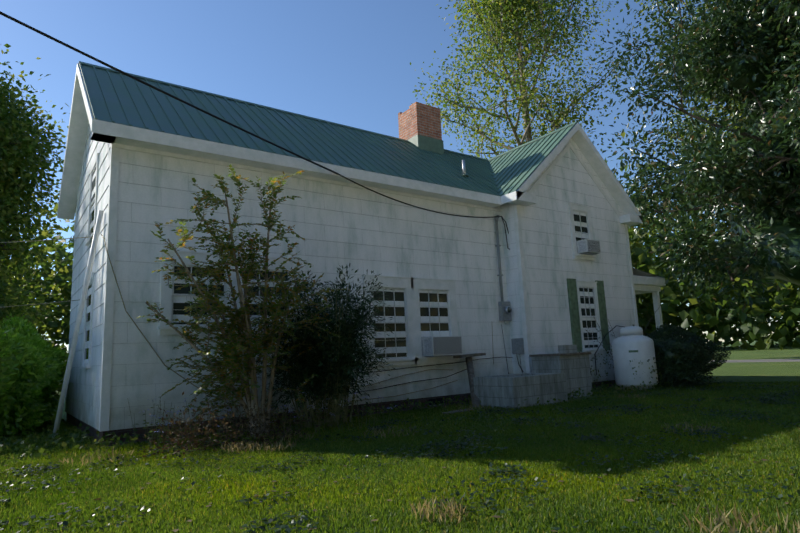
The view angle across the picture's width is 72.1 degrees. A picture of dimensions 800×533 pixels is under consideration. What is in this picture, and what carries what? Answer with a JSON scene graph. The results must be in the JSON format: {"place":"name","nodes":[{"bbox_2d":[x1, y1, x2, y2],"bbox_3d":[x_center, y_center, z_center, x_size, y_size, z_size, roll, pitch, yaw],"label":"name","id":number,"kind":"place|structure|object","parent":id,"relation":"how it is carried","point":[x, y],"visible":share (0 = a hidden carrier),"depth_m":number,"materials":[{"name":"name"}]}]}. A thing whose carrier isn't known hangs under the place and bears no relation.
{"place":"outdoors","nodes":[
{"label":"outdoors","id":0,"kind":"place"},
{"bbox_2d":[84,387,612,448],"bbox_3d":[1.372,2.768,11.005,13.540,0.001,1.050,4,-11,-36],"label":"soil strip","id":1,"kind":"object","parent":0,"point":[110,444],"depth_m":9.10,"materials":[{"name":"brown soil"}]},
{"bbox_2d":[586,305,660,359],"bbox_3d":[5.362,1.921,13.391,2.395,2.096,0.837,1,-10,-20],"label":"rose shrub","id":2,"kind":"object","parent":1,"relation":"on","point":[611,334],"visible":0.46,"depth_m":13.57,"materials":[{"name":"green plant"}]},
{"bbox_2d":[0,0,798,351],"label":"sky","id":3,"kind":"structure","parent":0,"point":[344,62],"materials":[{"name":"blue"}]},
{"bbox_2d":[0,380,799,465],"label":"grass","id":4,"kind":"structure","parent":0,"point":[789,412],"depth_m":8.43,"materials":[{"name":"green plant"}]},
{"bbox_2d":[0,339,799,532],"bbox_3d":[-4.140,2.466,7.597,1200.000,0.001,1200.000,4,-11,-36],"label":"ground","id":5,"kind":"structure","parent":0,"point":[761,371],"depth_m":15.53,"materials":[{"name":"green plant"}]},
{"bbox_2d":[0,312,68,436],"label":"hedge","id":6,"kind":"object","parent":5,"relation":"on","point":[32,372],"visible":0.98,"depth_m":9.42,"materials":[{"name":"green plant"}]},
{"bbox_2d":[0,44,74,344],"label":"tree","id":7,"kind":"object","parent":5,"relation":"on","point":[20,147],"visible":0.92,"depth_m":22.35,"materials":[{"name":"green plant"}]},
{"bbox_2d":[52,210,103,437],"bbox_3d":[-4.975,0.887,8.482,0.967,3.489,0.075,-7,-10,27],"label":"leaning pipe","id":8,"kind":"object","parent":5,"relation":"on","point":[78,322],"visible":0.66,"depth_m":8.46,"materials":[{"name":"grey metal"}]},
{"bbox_2d":[137,381,318,458],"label":"dead leaves","id":9,"kind":"object","parent":5,"relation":"on","point":[196,444],"visible":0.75,"depth_m":6.69,"materials":[{"name":"brown plant"}]},
{"bbox_2d":[136,164,347,434],"bbox_3d":[-2.265,0.520,7.911,2.680,3.789,2.250,4,-11,-36],"label":"crape myrtle shrub","id":10,"kind":"object","parent":5,"relation":"on","point":[235,364],"visible":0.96,"depth_m":7.64,"materials":[{"name":"green plant"}]},
{"bbox_2d":[127,389,394,446],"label":"weeds","id":11,"kind":"object","parent":5,"relation":"on","point":[293,414],"visible":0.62,"depth_m":7.84,"materials":[{"name":"plant"}]},
{"bbox_2d":[241,264,395,427],"bbox_3d":[-1.191,1.265,8.669,2.368,2.460,2.084,4,-11,-36],"label":"nandina shrub","id":12,"kind":"object","parent":5,"relation":"on","point":[328,381],"visible":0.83,"depth_m":8.35,"materials":[{"name":"green plant"}]},
{"bbox_2d":[65,123,638,442],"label":"house walls","id":13,"kind":"structure","parent":5,"relation":"on","point":[140,195],"depth_m":10.55,"materials":[{"name":"white wood"}]},
{"bbox_2d":[0,11,623,404],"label":"cables","id":14,"kind":"object","parent":13,"relation":"attached to","point":[114,68],"visible":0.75,"depth_m":8.69,"materials":[{"name":"black rubber"}]},
{"bbox_2d":[75,61,577,210],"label":"house roof","id":15,"kind":"structure","parent":13,"relation":"on","point":[115,96],"depth_m":11.34,"materials":[{"name":"teal metal"}]},
{"bbox_2d":[398,102,443,153],"bbox_3d":[0.568,-3.590,15.325,0.900,1.595,0.890,4,-11,-36],"label":"chimney","id":16,"kind":"object","parent":15,"relation":"on","point":[419,125],"visible":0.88,"depth_m":15.01,"materials":[{"name":"brick"}]},
{"bbox_2d":[461,160,468,176],"bbox_3d":[1.567,-2.378,13.437,0.200,0.470,0.200,4,-11,-36],"label":"roof vent pipe","id":17,"kind":"object","parent":15,"relation":"on","point":[464,169],"visible":0.71,"depth_m":13.41,"materials":[{"name":"grey metal"}]},
{"bbox_2d":[80,153,610,405],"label":"house windows","id":18,"kind":"structure","parent":13,"relation":"in","point":[430,349],"depth_m":10.97,"materials":[{"name":"white wood"}]},
{"bbox_2d":[57,63,642,232],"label":"roof trim","id":19,"kind":"structure","parent":13,"relation":"attached to","point":[126,137],"depth_m":10.97,"materials":[{"name":"white wood"}]},
{"bbox_2d":[495,215,523,353],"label":"wall fixtures","id":20,"kind":"object","parent":13,"relation":"attached to","point":[505,309],"depth_m":12.55,"materials":[{"name":"grey metal"}]},
{"bbox_2d":[0,377,719,461],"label":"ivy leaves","id":21,"kind":"object","parent":5,"relation":"on","point":[14,440],"visible":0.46,"depth_m":8.20,"materials":[{"name":"green plant"}]},
{"bbox_2d":[0,422,799,532],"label":"grass","id":22,"kind":"structure","parent":5,"relation":"on","point":[401,475],"depth_m":4.40,"materials":[{"name":"green plant"}]},
{"bbox_2d":[0,132,799,364],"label":"background trees","id":23,"kind":"object","parent":5,"relation":"on","point":[674,300],"visible":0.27,"depth_m":65.13,"materials":[{"name":"green plant"}]},
{"bbox_2d":[0,380,799,532],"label":"clover leaves","id":24,"kind":"object","parent":5,"relation":"on","point":[503,470],"visible":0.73,"depth_m":5.32,"materials":[{"name":"green plant"}]},
{"bbox_2d":[0,380,799,531],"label":"flowers","id":25,"kind":"object","parent":5,"relation":"on","point":[175,530],"depth_m":4.29,"materials":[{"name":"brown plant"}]},
{"bbox_2d":[59,385,799,532],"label":"dry lawn weeds","id":26,"kind":"object","parent":5,"relation":"on","point":[718,519],"visible":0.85,"depth_m":3.43,"materials":[{"name":"plant"}]},
{"bbox_2d":[442,409,471,414],"bbox_3d":[1.019,2.536,9.576,0.202,0.040,0.714,-11,-13,43],"label":"ground board","id":27,"kind":"object","parent":5,"relation":"on","point":[454,411],"visible":0.37,"depth_m":9.48,"materials":[{"name":"grey wood"}]},
{"bbox_2d":[453,353,485,406],"bbox_3d":[1.350,2.308,11.061,0.672,1.085,1.688,-5,-9,15],"label":"wooden prop","id":28,"kind":"object","parent":5,"relation":"on","point":[471,375],"visible":0.69,"depth_m":11.17,"materials":[{"name":"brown wood"}]},
{"bbox_2d":[473,373,567,408],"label":"concrete block wall","id":29,"kind":"structure","parent":5,"relation":"on","point":[511,390],"depth_m":10.13,"materials":[{"name":"concrete"}]},
{"bbox_2d":[410,0,654,158],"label":"tree","id":30,"kind":"object","parent":5,"relation":"on","point":[498,14],"visible":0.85,"depth_m":31.31,"materials":[{"name":"green plant"}]},
{"bbox_2d":[529,345,592,397],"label":"concrete wall","id":31,"kind":"structure","parent":5,"relation":"on","point":[571,363],"depth_m":11.66,"materials":[{"name":"concrete"}]},
{"bbox_2d":[590,349,662,389],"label":"weeds","id":32,"kind":"object","parent":5,"relation":"on","point":[648,360],"visible":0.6,"depth_m":12.55,"materials":[{"name":"green plant"}]},
{"bbox_2d":[612,325,657,389],"bbox_3d":[5.483,2.110,12.874,0.920,1.480,0.920,4,-11,-36],"label":"propane tank","id":33,"kind":"object","parent":5,"relation":"on","point":[634,344],"visible":0.81,"depth_m":12.51,"materials":[{"name":"white metal"}]},
{"bbox_2d":[632,267,665,328],"bbox_3d":[4.382,2.409,19.229,1.710,3.270,9.510,4,-11,-36],"label":"porch","id":34,"kind":"object","parent":5,"relation":"on","point":[645,282],"visible":0.19,"depth_m":15.93,"materials":[{"name":"white wood"}]},
{"bbox_2d":[616,0,752,223],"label":"tall green tree","id":35,"kind":"object","parent":5,"relation":"on","point":[705,99],"visible":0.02,"depth_m":34.39,"materials":[{"name":"green plant"}]},
{"bbox_2d":[643,323,730,387],"bbox_3d":[6.727,2.156,13.423,2.575,1.570,2.275,4,-11,-36],"label":"bush","id":36,"kind":"object","parent":5,"relation":"on","point":[685,357],"visible":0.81,"depth_m":12.79,"materials":[{"name":"green plant"}]},
{"bbox_2d":[575,0,799,322],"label":"magnolia tree","id":37,"kind":"object","parent":5,"relation":"on","point":[736,49],"visible":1,"depth_m":16.61,"materials":[{"name":"green plant"}]},
{"bbox_2d":[709,359,799,362],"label":"road","id":38,"kind":"structure","parent":0,"point":[778,360],"depth_m":26.57,"materials":[{"name":"grey asphalt"}]}
]}

